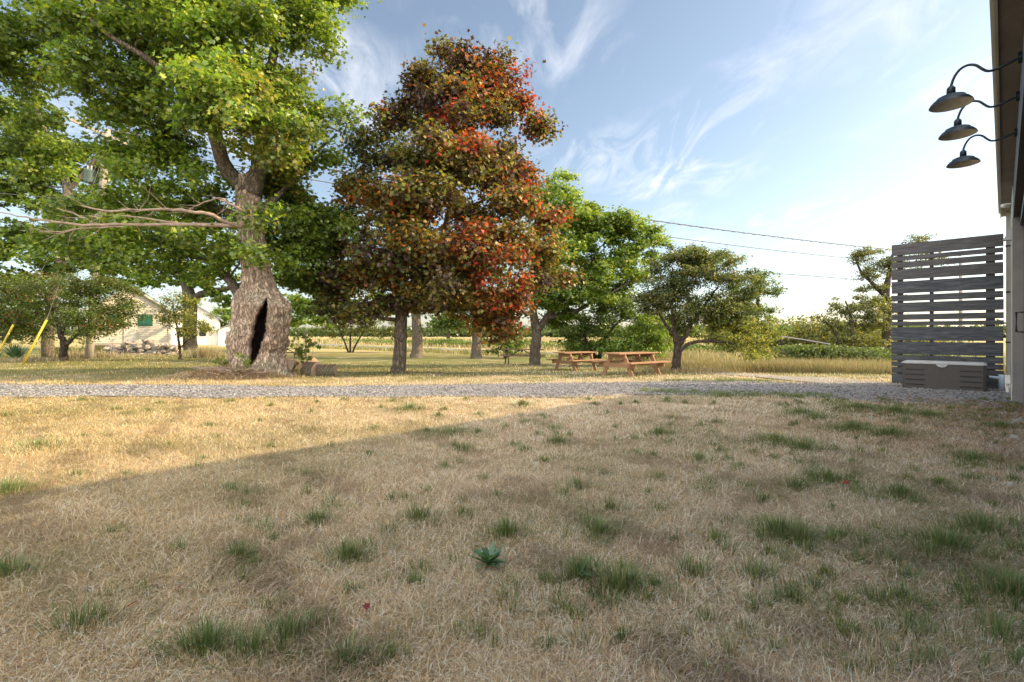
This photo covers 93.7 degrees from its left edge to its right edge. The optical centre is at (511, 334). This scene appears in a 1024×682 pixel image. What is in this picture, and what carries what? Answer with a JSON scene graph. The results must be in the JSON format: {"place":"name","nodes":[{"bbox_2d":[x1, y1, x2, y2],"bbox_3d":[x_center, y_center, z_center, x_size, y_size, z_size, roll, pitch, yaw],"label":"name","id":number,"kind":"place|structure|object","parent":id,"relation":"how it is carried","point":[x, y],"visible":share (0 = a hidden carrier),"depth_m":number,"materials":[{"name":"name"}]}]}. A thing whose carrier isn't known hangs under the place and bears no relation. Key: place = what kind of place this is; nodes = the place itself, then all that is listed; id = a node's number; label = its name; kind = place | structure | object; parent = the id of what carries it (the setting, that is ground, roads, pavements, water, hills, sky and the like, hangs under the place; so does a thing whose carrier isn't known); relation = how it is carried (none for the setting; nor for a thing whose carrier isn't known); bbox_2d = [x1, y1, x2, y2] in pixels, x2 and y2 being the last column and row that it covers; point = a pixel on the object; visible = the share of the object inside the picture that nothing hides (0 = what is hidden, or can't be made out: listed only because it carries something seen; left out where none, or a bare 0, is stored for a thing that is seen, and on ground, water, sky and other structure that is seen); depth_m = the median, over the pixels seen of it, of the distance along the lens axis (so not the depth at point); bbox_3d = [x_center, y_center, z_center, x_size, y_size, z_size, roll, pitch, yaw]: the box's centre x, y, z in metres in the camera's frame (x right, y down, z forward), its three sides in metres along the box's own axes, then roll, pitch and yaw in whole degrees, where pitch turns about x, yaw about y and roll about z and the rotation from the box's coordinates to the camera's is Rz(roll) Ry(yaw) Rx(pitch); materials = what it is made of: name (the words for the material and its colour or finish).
{"place":"outdoors","nodes":[
{"label":"outdoors","id":0,"kind":"place"},
{"bbox_2d":[10,260,891,282],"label":"overhead wire","id":1,"kind":"object","parent":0,"point":[794,274],"visible":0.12,"depth_m":50.12,"materials":[{"name":"rubber"}]},
{"bbox_2d":[0,0,1005,334],"label":"sky","id":2,"kind":"structure","parent":0,"point":[812,120],"materials":[{"name":"blue"}]},
{"bbox_2d":[0,335,1023,681],"bbox_3d":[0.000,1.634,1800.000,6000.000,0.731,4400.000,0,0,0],"label":"ground","id":3,"kind":"structure","parent":0,"point":[340,357],"depth_m":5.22,"materials":[{"name":"beige plant"}]},
{"bbox_2d":[1,341,29,358],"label":"yucca","id":4,"kind":"object","parent":3,"relation":"on","point":[15,351],"visible":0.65,"depth_m":24.97,"materials":[{"name":"green plant"}]},
{"bbox_2d":[0,291,40,343],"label":"tree","id":5,"kind":"object","parent":3,"relation":"on","point":[16,322],"visible":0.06,"depth_m":69.68,"materials":[{"name":"green plant"}]},
{"bbox_2d":[39,345,112,353],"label":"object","id":6,"kind":"object","parent":3,"relation":"on","point":[96,349],"visible":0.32,"depth_m":31.38,"materials":[{"name":"green plant"}]},
{"bbox_2d":[0,259,153,360],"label":"apple tree","id":7,"kind":"object","parent":3,"relation":"on","point":[21,288],"visible":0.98,"depth_m":23.31,"materials":[{"name":"green plant"}]},
{"bbox_2d":[0,91,158,357],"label":"maple tree","id":8,"kind":"object","parent":3,"relation":"on","point":[26,185],"visible":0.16,"depth_m":26.89,"materials":[{"name":"green plant"}]},
{"bbox_2d":[70,116,128,358],"bbox_3d":[-21.906,-4.923,25.592,1.054,12.450,2.515,0,0,44],"label":"utility pole","id":9,"kind":"object","parent":3,"relation":"on","point":[89,350],"visible":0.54,"depth_m":25.35,"materials":[{"name":"brown wood"}]},
{"bbox_2d":[0,193,67,199],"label":"overhead wire","id":10,"kind":"object","parent":9,"relation":"attached to","point":[27,195],"visible":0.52,"depth_m":24.57,"materials":[{"name":"rubber"}]},
{"bbox_2d":[0,169,94,351],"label":"guy guard","id":11,"kind":"object","parent":9,"relation":"attached to","point":[7,335],"visible":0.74,"depth_m":22.42,"materials":[{"name":"yellow plastic"}]},
{"bbox_2d":[22,169,98,364],"bbox_3d":[-20.921,-4.254,23.073,0.790,11.259,4.980,0,0,-6],"label":"guy guard","id":12,"kind":"object","parent":9,"relation":"attached to","point":[34,342],"visible":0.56,"depth_m":20.83,"materials":[{"name":"yellow plastic"}]},
{"bbox_2d":[109,129,891,249],"bbox_3d":[11.691,-9.366,36.754,70.044,3.117,0.072,0,0,-19],"label":"overhead wire","id":13,"kind":"object","parent":9,"relation":"attached to","point":[655,220],"visible":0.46,"depth_m":38.79,"materials":[{"name":"rubber"}]},
{"bbox_2d":[134,146,939,265],"bbox_3d":[11.752,-8.552,37.135,68.688,3.593,0.056,0,0,-18],"label":"overhead wire","id":14,"kind":"object","parent":9,"relation":"attached to","point":[638,232],"visible":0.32,"depth_m":39.00,"materials":[{"name":"rubber"}]},
{"bbox_2d":[0,344,226,362],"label":"border grass","id":15,"kind":"structure","parent":3,"relation":"on","point":[210,353],"depth_m":26.77,"materials":[{"name":"beige plant"}]},
{"bbox_2d":[85,285,172,347],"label":"shed","id":16,"kind":"structure","parent":3,"relation":"on","point":[151,329],"depth_m":40.48,"materials":[{"name":"white paint"}]},
{"bbox_2d":[125,311,135,341],"bbox_3d":[-31.718,-0.375,39.950,0.720,3.150,0.050,0,0,-40],"label":"door","id":17,"kind":"structure","parent":16,"relation":"in","point":[130,335],"depth_m":39.96,"materials":[{"name":"white wood"}]},
{"bbox_2d":[102,339,182,354],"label":"stone wall","id":18,"kind":"structure","parent":3,"relation":"on","point":[146,346],"depth_m":31.08,"materials":[{"name":"grey stone"}]},
{"bbox_2d":[0,156,333,349],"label":"maple tree","id":19,"kind":"object","parent":3,"relation":"on","point":[142,279],"visible":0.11,"depth_m":44.19,"materials":[{"name":"green plant"}]},
{"bbox_2d":[146,289,218,359],"bbox_3d":[-17.041,-0.446,24.783,3.500,3.783,2.476,0,0,-26],"label":"sapling","id":20,"kind":"object","parent":3,"relation":"on","point":[175,315],"visible":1,"depth_m":24.70,"materials":[{"name":"green plant"}]},
{"bbox_2d":[0,0,389,375],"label":"old maple tree","id":21,"kind":"object","parent":3,"relation":"on","point":[204,67],"visible":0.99,"depth_m":14.77,"materials":[{"name":"green plant"}]},
{"bbox_2d":[171,306,230,345],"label":"house","id":22,"kind":"structure","parent":3,"relation":"on","point":[218,338],"depth_m":62.89,"materials":[{"name":"white paint"}]},
{"bbox_2d":[199,328,206,336],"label":"window","id":23,"kind":"structure","parent":22,"relation":"in","point":[205,335],"depth_m":62.56,"materials":[{"name":"white paint"}]},
{"bbox_2d":[212,355,228,365],"bbox_3d":[-8.956,0.968,14.943,0.350,0.704,0.638,0,0,43],"label":"maple sprout","id":24,"kind":"object","parent":3,"relation":"on","point":[224,361],"visible":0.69,"depth_m":14.92,"materials":[{"name":"green plant"}]},
{"bbox_2d":[167,364,274,378],"bbox_3d":[-8.599,1.098,14.372,2.986,0.412,1.270,0,0,0],"label":"brush pile","id":25,"kind":"object","parent":3,"relation":"on","point":[234,369],"visible":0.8,"depth_m":14.28,"materials":[{"name":"brown wood"}]},
{"bbox_2d":[210,306,231,327],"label":"round tree","id":26,"kind":"object","parent":3,"relation":"on","point":[225,317],"visible":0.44,"depth_m":74.41,"materials":[{"name":"green plant"}]},
{"bbox_2d":[135,364,310,381],"bbox_3d":[-8.693,1.115,14.847,5.462,0.525,3.800,0,0,0],"label":"straw mound","id":27,"kind":"object","parent":3,"relation":"on","point":[225,376],"visible":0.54,"depth_m":14.23,"materials":[{"name":"brown plant"}]},
{"bbox_2d":[233,351,250,376],"bbox_3d":[-7.936,0.896,14.125,0.457,0.827,0.570,0,0,0],"label":"maple sprout","id":28,"kind":"object","parent":3,"relation":"on","point":[245,359],"visible":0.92,"depth_m":14.19,"materials":[{"name":"green plant"}]},
{"bbox_2d":[286,348,299,358],"bbox_3d":[-18.656,1.595,39.692,2.436,0.892,1.784,0,0,-6],"label":"picnic table","id":29,"kind":"object","parent":3,"relation":"on","point":[292,351],"visible":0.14,"depth_m":39.68,"materials":[{"name":"brown wood"}]},
{"bbox_2d":[288,360,302,371],"bbox_3d":[-8.387,1.246,18.573,0.501,0.491,0.488,23,-5,34],"label":"firewood log","id":30,"kind":"object","parent":3,"relation":"on","point":[295,365],"visible":0.53,"depth_m":18.38,"materials":[{"name":"brown wood"}]},
{"bbox_2d":[290,328,320,363],"bbox_3d":[-7.516,0.584,17.509,1.065,1.651,1.005,0,0,-19],"label":"maple sprout","id":31,"kind":"object","parent":3,"relation":"on","point":[300,351],"visible":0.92,"depth_m":17.48,"materials":[{"name":"green plant"}]},
{"bbox_2d":[300,362,319,375],"bbox_3d":[-6.516,1.154,15.638,0.580,0.510,0.532,0,32,35],"label":"firewood log","id":32,"kind":"object","parent":3,"relation":"on","point":[308,368],"visible":0.55,"depth_m":15.44,"materials":[{"name":"brown wood"}]},
{"bbox_2d":[308,356,318,361],"bbox_3d":[-7.920,1.278,18.909,0.408,0.632,0.580,28,-46,-20],"label":"firewood log","id":33,"kind":"object","parent":3,"relation":"on","point":[314,359],"visible":0.09,"depth_m":18.85,"materials":[{"name":"brown wood"}]},
{"bbox_2d":[316,364,336,376],"bbox_3d":[-5.990,1.179,15.525,0.580,0.475,0.473,0,9,-12],"label":"firewood log","id":34,"kind":"object","parent":3,"relation":"on","point":[328,370],"visible":0.8,"depth_m":15.33,"materials":[{"name":"brown wood"}]},
{"bbox_2d":[282,241,424,357],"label":"maple tree","id":35,"kind":"object","parent":3,"relation":"on","point":[301,307],"visible":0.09,"depth_m":42.14,"materials":[{"name":"green plant"}]},
{"bbox_2d":[317,312,411,352],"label":"tree","id":36,"kind":"object","parent":3,"relation":"on","point":[367,324],"visible":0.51,"depth_m":53.46,"materials":[{"name":"green plant"}]},
{"bbox_2d":[362,602,371,610],"bbox_3d":[-0.672,1.255,2.221,0.042,0.026,0.042,0,0,-26],"label":"fallen leaf","id":37,"kind":"object","parent":3,"relation":"on","point":[366,606],"visible":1,"depth_m":2.22,"materials":[{"name":"red plant"}]},
{"bbox_2d":[293,23,591,372],"bbox_3d":[-2.631,-4.807,16.816,11.597,13.302,6.207,0,0,0],"label":"copper maple tree","id":38,"kind":"object","parent":3,"relation":"on","point":[409,203],"visible":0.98,"depth_m":16.47,"materials":[{"name":"red plant"}]},
{"bbox_2d":[424,314,469,339],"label":"tree","id":39,"kind":"object","parent":3,"relation":"on","point":[431,322],"visible":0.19,"depth_m":119.15,"materials":[{"name":"green plant"}]},
{"bbox_2d":[420,257,530,358],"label":"shade tree","id":40,"kind":"object","parent":3,"relation":"on","point":[476,351],"visible":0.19,"depth_m":40.21,"materials":[{"name":"green plant"}]},
{"bbox_2d":[468,541,504,567],"bbox_3d":[-0.139,1.218,2.653,0.204,0.099,0.239,0,0,0],"label":"thistle","id":41,"kind":"object","parent":3,"relation":"on","point":[490,555],"visible":1,"depth_m":2.63,"materials":[{"name":"green plant"}]},
{"bbox_2d":[0,319,1005,337],"bbox_3d":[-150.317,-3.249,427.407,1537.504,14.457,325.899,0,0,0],"label":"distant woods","id":42,"kind":"object","parent":3,"relation":"on","point":[547,331],"visible":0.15,"depth_m":391.25,"materials":[{"name":"green plant"}]},
{"bbox_2d":[0,378,1023,681],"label":"green grass tufts","id":43,"kind":"object","parent":3,"relation":"on","point":[798,534],"visible":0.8,"depth_m":2.72,"materials":[{"name":"green plant"}]},
{"bbox_2d":[498,349,544,363],"bbox_3d":[0.572,1.308,27.683,2.557,0.932,1.865,0,0,8],"label":"picnic table","id":44,"kind":"object","parent":3,"relation":"on","point":[506,355],"visible":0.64,"depth_m":27.35,"materials":[{"name":"brown wood"}]},
{"bbox_2d":[327,337,748,351],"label":"roadside scrub","id":45,"kind":"object","parent":3,"relation":"on","point":[456,341],"visible":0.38,"depth_m":76.46,"materials":[{"name":"green plant"}]},
{"bbox_2d":[546,351,605,370],"bbox_3d":[2.608,1.113,19.651,1.818,0.811,1.622,0,0,-36],"label":"picnic table","id":46,"kind":"object","parent":3,"relation":"on","point":[574,362],"visible":0.97,"depth_m":19.53,"materials":[{"name":"brown wood"}]},
{"bbox_2d":[577,563,590,575],"bbox_3d":[0.374,1.230,2.507,0.071,0.058,0.079,0,0,0],"label":"thistle","id":47,"kind":"object","parent":3,"relation":"on","point":[579,570],"visible":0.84,"depth_m":2.52,"materials":[{"name":"green plant"}]},
{"bbox_2d":[505,167,674,365],"bbox_3d":[3.941,-3.503,24.924,9.177,10.819,5.871,0,0,0],"label":"maple tree","id":48,"kind":"object","parent":3,"relation":"on","point":[588,228],"visible":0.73,"depth_m":24.26,"materials":[{"name":"green plant"}]},
{"bbox_2d":[546,290,659,360],"bbox_3d":[4.800,-0.467,24.990,6.104,3.804,3.042,0,0,0],"label":"thicket bush","id":49,"kind":"object","parent":3,"relation":"on","point":[586,328],"visible":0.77,"depth_m":24.66,"materials":[{"name":"green plant"}]},
{"bbox_2d":[592,351,670,376],"bbox_3d":[4.008,0.999,16.118,2.123,0.811,1.622,0,0,-38],"label":"picnic table","id":50,"kind":"object","parent":3,"relation":"on","point":[630,365],"visible":0.98,"depth_m":15.93,"materials":[{"name":"brown wood"}]},
{"bbox_2d":[594,308,682,360],"bbox_3d":[6.400,0.010,23.872,4.552,3.005,3.110,0,0,0],"label":"thicket bush","id":51,"kind":"object","parent":3,"relation":"on","point":[653,337],"visible":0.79,"depth_m":23.56,"materials":[{"name":"green plant"}]},
{"bbox_2d":[626,241,791,372],"bbox_3d":[7.315,-0.880,17.682,6.263,5.063,3.428,0,0,0],"label":"hawthorn tree","id":52,"kind":"object","parent":3,"relation":"on","point":[726,312],"visible":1,"depth_m":17.22,"materials":[{"name":"green plant"}]},
{"bbox_2d":[725,267,799,347],"bbox_3d":[17.692,-1.383,34.017,5.851,6.615,3.531,0,0,0],"label":"ash tree","id":53,"kind":"object","parent":3,"relation":"on","point":[776,293],"visible":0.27,"depth_m":33.64,"materials":[{"name":"green plant"}]},
{"bbox_2d":[695,372,901,385],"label":"dirt lane","id":54,"kind":"structure","parent":3,"relation":"on","point":[817,379],"depth_m":13.92,"materials":[{"name":"beige soil"}]},
{"bbox_2d":[780,336,829,345],"bbox_3d":[23.142,0.703,38.036,0.163,2.579,4.312,0,0,-20],"label":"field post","id":55,"kind":"object","parent":3,"relation":"on","point":[801,339],"visible":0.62,"depth_m":38.35,"materials":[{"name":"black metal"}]},
{"bbox_2d":[683,315,980,356],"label":"scrub bushes","id":56,"kind":"object","parent":3,"relation":"on","point":[816,331],"visible":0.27,"depth_m":43.56,"materials":[{"name":"green plant"}]},
{"bbox_2d":[810,293,893,349],"bbox_3d":[25.562,-0.350,35.878,6.291,5.820,3.730,0,0,0],"label":"scrub tree","id":57,"kind":"object","parent":3,"relation":"on","point":[870,316],"visible":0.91,"depth_m":35.76,"materials":[{"name":"green plant"}]},
{"bbox_2d":[764,343,976,361],"bbox_3d":[16.862,1.020,23.625,9.614,1.224,5.068,0,0,27],"label":"bramble thicket","id":58,"kind":"object","parent":3,"relation":"on","point":[815,351],"visible":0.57,"depth_m":23.35,"materials":[{"name":"green plant"}]},
{"bbox_2d":[766,393,1023,465],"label":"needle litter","id":59,"kind":"object","parent":3,"relation":"on","point":[989,428],"visible":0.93,"depth_m":6.69,"materials":[{"name":"brown plant"}]},
{"bbox_2d":[843,233,955,351],"bbox_3d":[30.523,-2.636,38.282,8.607,11.069,4.535,0,0,0],"label":"locust tree","id":60,"kind":"object","parent":3,"relation":"on","point":[866,273],"visible":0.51,"depth_m":37.77,"materials":[{"name":"green plant"}]},
{"bbox_2d":[901,360,987,391],"bbox_3d":[10.341,0.998,11.517,0.750,0.705,1.500,0,0,-44],"label":"deck box","id":61,"kind":"object","parent":3,"relation":"on","point":[955,375],"visible":0.96,"depth_m":11.24,"materials":[{"name":"grey plastic"}]},
{"bbox_2d":[891,233,1003,388],"bbox_3d":[10.954,-0.498,12.171,0.117,3.797,2.114,0,0,-44],"label":"privacy screen","id":62,"kind":"object","parent":3,"relation":"on","point":[990,333],"visible":0.84,"depth_m":12.06,"materials":[{"name":"grey wood"}]},
{"bbox_2d":[958,263,962,341],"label":"utility pole","id":63,"kind":"object","parent":3,"relation":"on","point":[960,300],"visible":0.02,"depth_m":47.90,"materials":[{"name":"brown wood"}]},
{"bbox_2d":[989,374,1004,389],"bbox_3d":[11.444,1.145,11.336,0.110,0.410,0.266,0,0,-39],"label":"standpipe","id":64,"kind":"object","parent":3,"relation":"on","point":[1001,381],"visible":0.85,"depth_m":11.25,"materials":[{"name":"blue plastic"}]},
{"bbox_2d":[989,0,1023,401],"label":"barn","id":65,"kind":"structure","parent":3,"relation":"on","point":[1007,28],"depth_m":7.45,"materials":[{"name":"wood"}]},
{"bbox_2d":[929,51,1022,112],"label":"gooseneck lamp","id":66,"kind":"object","parent":65,"relation":"attached to","point":[951,99],"visible":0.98,"depth_m":5.07,"materials":[{"name":"metal"}]},
{"bbox_2d":[938,91,1019,140],"bbox_3d":[5.598,-2.642,5.774,0.362,0.382,0.714,0,0,-44],"label":"gooseneck lamp","id":67,"kind":"object","parent":65,"relation":"attached to","point":[958,130],"visible":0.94,"depth_m":5.87,"materials":[{"name":"metal"}]},
{"bbox_2d":[946,128,1017,168],"bbox_3d":[6.513,-2.603,6.672,0.362,0.382,0.720,0,0,-44],"label":"gooseneck lamp","id":68,"kind":"object","parent":65,"relation":"attached to","point":[964,159],"visible":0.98,"depth_m":6.76,"materials":[{"name":"metal"}]},
{"bbox_2d":[1000,203,1011,207],"bbox_3d":[9.649,-2.518,9.368,0.194,0.103,0.111,0,0,-19],"label":"wall camera","id":69,"kind":"object","parent":65,"relation":"attached to","point":[1006,205],"depth_m":9.36,"materials":[{"name":"white paint"}]},
{"bbox_2d":[1005,375,1009,392],"bbox_3d":[10.993,1.110,10.656,0.220,0.420,0.084,0,0,-44],"label":"utility box","id":70,"kind":"object","parent":65,"relation":"attached to","point":[1007,380],"visible":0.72,"depth_m":10.60,"materials":[{"name":"white paint"}]},
{"bbox_2d":[1003,227,1011,240],"bbox_3d":[10.264,-2.080,9.957,0.180,0.260,0.130,0,0,-44],"label":"wedge light","id":71,"kind":"object","parent":65,"relation":"attached to","point":[1008,236],"visible":1,"depth_m":9.88,"materials":[{"name":"plastic"}]},
{"bbox_2d":[1015,311,1023,332],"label":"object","id":72,"kind":"structure","parent":65,"relation":"in","point":[1016,313],"depth_m":8.61,"materials":[{"name":"black metal"}]},
{"bbox_2d":[1005,482,1015,488],"bbox_3d":[4.239,1.282,4.084,0.081,0.066,0.087,0,0,0],"label":"stone","id":73,"kind":"object","parent":3,"relation":"on","point":[1012,484],"visible":0.72,"depth_m":4.06,"materials":[{"name":"grey stone"}]},
{"bbox_2d":[1006,434,1021,440],"bbox_3d":[6.182,1.275,5.913,0.116,0.100,0.170,0,0,20],"label":"stone","id":74,"kind":"object","parent":3,"relation":"on","point":[1012,435],"visible":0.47,"depth_m":5.89,"materials":[{"name":"grey stone"}]},
{"bbox_2d":[1010,418,1023,423],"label":"stone","id":75,"kind":"object","parent":3,"relation":"on","point":[1017,420],"visible":0.58,"depth_m":7.08,"materials":[{"name":"grey stone"}]},
{"bbox_2d":[0,380,1023,456],"bbox_3d":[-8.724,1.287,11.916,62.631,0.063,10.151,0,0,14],"label":"gravel path","id":76,"kind":"structure","parent":0,"point":[705,388],"depth_m":10.94,"materials":[{"name":"grey gravel"}]},
{"bbox_2d":[289,337,938,358],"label":"field grass","id":77,"kind":"structure","parent":0,"point":[426,350],"depth_m":67.99,"materials":[{"name":"yellow plant"}]},
{"bbox_2d":[315,344,1005,363],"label":"road","id":78,"kind":"structure","parent":0,"point":[432,348],"depth_m":72.58,"materials":[{"name":"grey asphalt"}]},
{"bbox_2d":[598,348,1005,374],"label":"tall dry grass","id":79,"kind":"structure","parent":0,"point":[696,361],"depth_m":18.08,"materials":[{"name":"beige plant"}]}
]}

